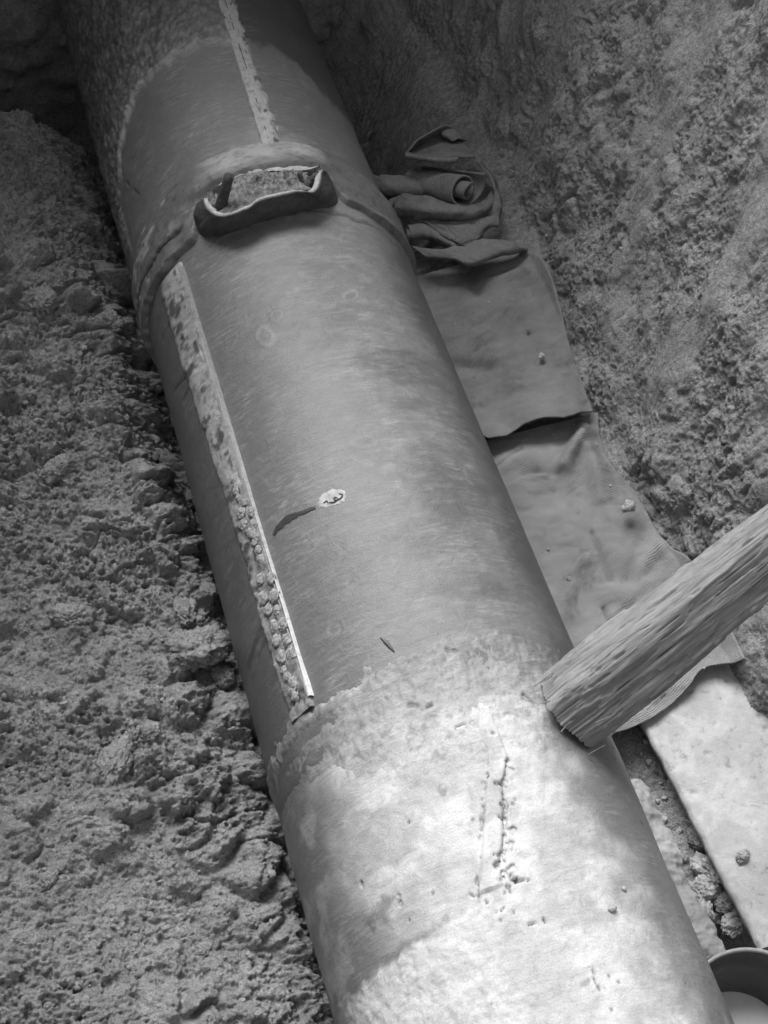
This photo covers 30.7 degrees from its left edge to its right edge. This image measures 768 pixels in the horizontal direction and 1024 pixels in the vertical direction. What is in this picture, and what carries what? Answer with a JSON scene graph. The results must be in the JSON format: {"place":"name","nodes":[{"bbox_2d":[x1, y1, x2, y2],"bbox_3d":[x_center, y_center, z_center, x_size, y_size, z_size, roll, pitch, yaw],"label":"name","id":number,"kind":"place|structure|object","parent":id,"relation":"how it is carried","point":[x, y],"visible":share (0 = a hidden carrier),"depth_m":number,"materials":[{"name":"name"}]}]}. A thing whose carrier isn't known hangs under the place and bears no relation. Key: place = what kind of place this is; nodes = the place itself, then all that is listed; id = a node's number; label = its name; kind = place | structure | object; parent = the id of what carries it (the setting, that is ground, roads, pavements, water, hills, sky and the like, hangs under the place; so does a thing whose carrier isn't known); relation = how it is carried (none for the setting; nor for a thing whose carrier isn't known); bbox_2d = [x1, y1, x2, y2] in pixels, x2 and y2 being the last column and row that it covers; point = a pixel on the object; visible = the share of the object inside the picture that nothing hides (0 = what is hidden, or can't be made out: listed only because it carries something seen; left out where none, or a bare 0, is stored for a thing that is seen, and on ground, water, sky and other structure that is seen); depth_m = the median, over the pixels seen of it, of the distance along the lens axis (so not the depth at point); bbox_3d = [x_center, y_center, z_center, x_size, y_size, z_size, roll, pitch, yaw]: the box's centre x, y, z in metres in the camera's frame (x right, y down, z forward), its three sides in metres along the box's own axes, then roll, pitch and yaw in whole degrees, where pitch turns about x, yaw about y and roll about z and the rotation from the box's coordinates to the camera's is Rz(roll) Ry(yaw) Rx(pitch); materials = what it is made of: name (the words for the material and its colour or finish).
{"place":"outdoors","nodes":[
{"label":"outdoors","id":0,"kind":"place"},
{"bbox_2d":[0,108,333,1023],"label":"earth bank","id":1,"kind":"structure","parent":0,"point":[74,754],"depth_m":3.52,"materials":[{"name":"grey soil"}]},
{"bbox_2d":[27,284,59,315],"bbox_3d":[-1.040,-0.645,4.261,0.101,0.080,0.114,-23,59,-15],"label":"earth clod","id":2,"kind":"object","parent":1,"relation":"on","point":[44,301],"visible":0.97,"depth_m":4.23,"materials":[{"name":"grey soil"}]},
{"bbox_2d":[36,866,58,892],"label":"earth clod","id":3,"kind":"object","parent":1,"relation":"on","point":[47,879],"visible":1,"depth_m":3.19,"materials":[{"name":"grey soil"}]},
{"bbox_2d":[38,452,73,485],"bbox_3d":[-0.920,-0.118,3.932,0.111,0.070,0.079,-32,61,-20],"label":"earth clod","id":4,"kind":"object","parent":1,"relation":"on","point":[53,470],"visible":1,"depth_m":3.91,"materials":[{"name":"grey soil"}]},
{"bbox_2d":[48,603,95,629],"bbox_3d":[-0.819,0.278,3.671,0.127,0.077,0.087,2,56,2],"label":"earth clod","id":5,"kind":"object","parent":1,"relation":"on","point":[65,614],"visible":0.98,"depth_m":3.65,"materials":[{"name":"grey soil"}]},
{"bbox_2d":[99,308,123,333],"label":"earth clod","id":6,"kind":"object","parent":1,"relation":"on","point":[116,326],"visible":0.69,"depth_m":4.28,"materials":[{"name":"grey soil"}]},
{"bbox_2d":[94,732,133,783],"bbox_3d":[-0.649,0.603,3.413,0.087,0.074,0.147,19,58,12],"label":"earth clod","id":7,"kind":"object","parent":1,"relation":"on","point":[116,758],"visible":0.99,"depth_m":3.39,"materials":[{"name":"grey soil"}]},
{"bbox_2d":[135,719,161,743],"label":"earth clod","id":8,"kind":"object","parent":1,"relation":"on","point":[150,729],"visible":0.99,"depth_m":3.47,"materials":[{"name":"grey soil"}]},
{"bbox_2d":[0,112,319,1022],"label":"soil crumbs","id":9,"kind":"object","parent":1,"relation":"on","point":[162,764],"visible":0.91,"depth_m":3.53,"materials":[{"name":"grey soil"}]},
{"bbox_2d":[172,596,197,628],"bbox_3d":[-0.530,0.268,3.735,0.069,0.069,0.102,-6,56,-4],"label":"earth clod","id":10,"kind":"object","parent":1,"relation":"on","point":[184,609],"visible":0.99,"depth_m":3.71,"materials":[{"name":"grey soil"}]},
{"bbox_2d":[164,622,233,673],"bbox_3d":[-0.476,0.352,3.622,0.182,0.123,0.122,-14,57,-9],"label":"earth clod","id":11,"kind":"object","parent":1,"relation":"on","point":[197,648],"visible":0.98,"depth_m":3.59,"materials":[{"name":"grey soil"}]},
{"bbox_2d":[194,941,212,956],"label":"earth clod","id":12,"kind":"object","parent":1,"relation":"on","point":[203,949],"visible":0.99,"depth_m":3.19,"materials":[{"name":"grey soil"}]},
{"bbox_2d":[197,581,217,601],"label":"earth clod","id":13,"kind":"object","parent":1,"relation":"on","point":[205,589],"visible":0.99,"depth_m":3.75,"materials":[{"name":"grey soil"}]},
{"bbox_2d":[210,662,235,688],"bbox_3d":[-0.418,0.426,3.644,0.073,0.057,0.069,28,60,18],"label":"earth clod","id":14,"kind":"object","parent":1,"relation":"on","point":[222,675],"visible":0.98,"depth_m":3.62,"materials":[{"name":"grey soil"}]},
{"bbox_2d":[0,0,343,161],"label":"trench end","id":15,"kind":"object","parent":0,"point":[38,80],"visible":0.09,"depth_m":5.54,"materials":[{"name":"grey soil"}]},
{"bbox_2d":[55,0,733,1023],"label":"water pipe","id":16,"kind":"object","parent":15,"relation":"attached to","point":[469,836],"visible":0.97,"depth_m":3.26,"materials":[{"name":"metal"}]},
{"bbox_2d":[608,905,616,911],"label":"stone","id":17,"kind":"object","parent":16,"relation":"on","point":[612,908],"visible":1,"depth_m":2.76,"materials":[{"name":"grey stone"}]},
{"bbox_2d":[533,504,767,754],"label":"timber strut","id":18,"kind":"object","parent":16,"relation":"on","point":[610,676],"visible":1,"depth_m":2.92,"materials":[{"name":"grey wood"}]},
{"bbox_2d":[319,0,767,958],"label":"trench wall","id":19,"kind":"structure","parent":0,"point":[395,66],"depth_m":4.10,"materials":[{"name":"grey soil"}]},
{"bbox_2d":[373,125,527,266],"bbox_3d":[0.191,-1.022,4.566,0.442,0.178,0.584,-14,57,-9],"label":"sack","id":20,"kind":"object","parent":19,"relation":"on","point":[449,212],"visible":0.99,"depth_m":4.54,"materials":[{"name":"grey fabric"}]},
{"bbox_2d":[417,252,592,438],"bbox_3d":[0.325,-0.513,4.357,0.514,0.194,0.766,-14,57,-9],"label":"sack","id":21,"kind":"object","parent":19,"relation":"on","point":[487,351],"visible":0.7,"depth_m":4.36,"materials":[{"name":"grey fabric"}]},
{"bbox_2d":[436,255,573,418],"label":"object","id":22,"kind":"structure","parent":21,"relation":"on","point":[516,343],"depth_m":4.42,"materials":[{"name":"grey"}]},
{"bbox_2d":[539,353,544,359],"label":"stone","id":23,"kind":"object","parent":21,"relation":"on","point":[541,356],"visible":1,"depth_m":4.27,"materials":[{"name":"grey stone"}]},
{"bbox_2d":[412,0,767,945],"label":"wall crumbs","id":24,"kind":"object","parent":19,"relation":"on","point":[620,248],"depth_m":4.16,"materials":[{"name":"grey soil"}]},
{"bbox_2d":[486,412,744,735],"bbox_3d":[0.579,0.174,3.901,0.525,0.212,1.110,-14,57,-9],"label":"sack","id":25,"kind":"object","parent":19,"relation":"on","point":[592,536],"visible":0.52,"depth_m":3.98,"materials":[{"name":"grey fabric"}]},
{"bbox_2d":[487,424,704,716],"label":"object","id":26,"kind":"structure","parent":25,"relation":"on","point":[553,434],"depth_m":3.97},
{"bbox_2d":[621,499,635,512],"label":"stone","id":27,"kind":"object","parent":25,"relation":"on","point":[628,505],"visible":1,"depth_m":3.94,"materials":[{"name":"grey stone"}]},
{"bbox_2d":[619,733,717,959],"bbox_3d":[0.718,0.940,3.583,0.253,0.247,0.735,-14,57,-9],"label":"gap rubble","id":28,"kind":"object","parent":19,"relation":"on","point":[663,798],"visible":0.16,"depth_m":3.65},
{"bbox_2d":[630,779,725,958],"bbox_3d":[0.648,0.906,3.484,0.231,0.106,0.480,-14,57,-9],"label":"mortar spill","id":29,"kind":"object","parent":19,"relation":"on","point":[705,929],"visible":0.16,"depth_m":3.46,"materials":[{"name":"grey concrete"}]},
{"bbox_2d":[686,826,704,852],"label":"earth clod","id":30,"kind":"object","parent":19,"relation":"on","point":[694,841],"visible":0.41,"depth_m":3.54,"materials":[{"name":"grey soil"}]},
{"bbox_2d":[639,664,767,949],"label":"concrete slab","id":31,"kind":"object","parent":19,"relation":"on","point":[706,733],"depth_m":3.55,"materials":[{"name":"grey concrete"}]},
{"bbox_2d":[735,849,749,863],"bbox_3d":[0.880,0.842,3.425,0.046,0.024,0.031,-25,59,-16],"label":"mortar lump","id":32,"kind":"object","parent":31,"relation":"on","point":[742,856],"visible":1,"depth_m":3.42,"materials":[{"name":"grey concrete"}]},
{"bbox_2d":[687,874,723,904],"bbox_3d":[0.796,0.942,3.484,0.105,0.076,0.079,-15,57,-10],"label":"mortar lump","id":33,"kind":"object","parent":19,"relation":"on","point":[703,887],"visible":0.73,"depth_m":3.46,"materials":[{"name":"grey concrete"}]},
{"bbox_2d":[689,851,722,886],"bbox_3d":[0.817,0.893,3.501,0.089,0.077,0.111,-28,60,-18],"label":"mortar lump","id":34,"kind":"object","parent":19,"relation":"on","point":[700,863],"visible":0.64,"depth_m":3.48,"materials":[{"name":"grey concrete"}]},
{"bbox_2d":[698,895,714,920],"bbox_3d":[0.784,0.990,3.454,0.064,0.073,0.095,-2,56,-1],"label":"mortar lump","id":35,"kind":"object","parent":19,"relation":"on","point":[708,905],"visible":0.3,"depth_m":3.44,"materials":[{"name":"grey concrete"}]},
{"bbox_2d":[713,889,737,915],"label":"earth clod","id":36,"kind":"object","parent":19,"relation":"on","point":[723,904],"visible":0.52,"depth_m":3.44,"materials":[{"name":"grey soil"}]},
{"bbox_2d":[720,912,745,939],"bbox_3d":[0.858,1.012,3.442,0.066,0.048,0.083,25,59,16],"label":"mortar lump","id":37,"kind":"object","parent":19,"relation":"on","point":[732,926],"visible":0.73,"depth_m":3.42,"materials":[{"name":"grey concrete"}]},
{"bbox_2d":[708,947,767,1023],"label":"bucket","id":38,"kind":"object","parent":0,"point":[741,976],"visible":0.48,"depth_m":3.35,"materials":[{"name":"black plastic"}]}
]}

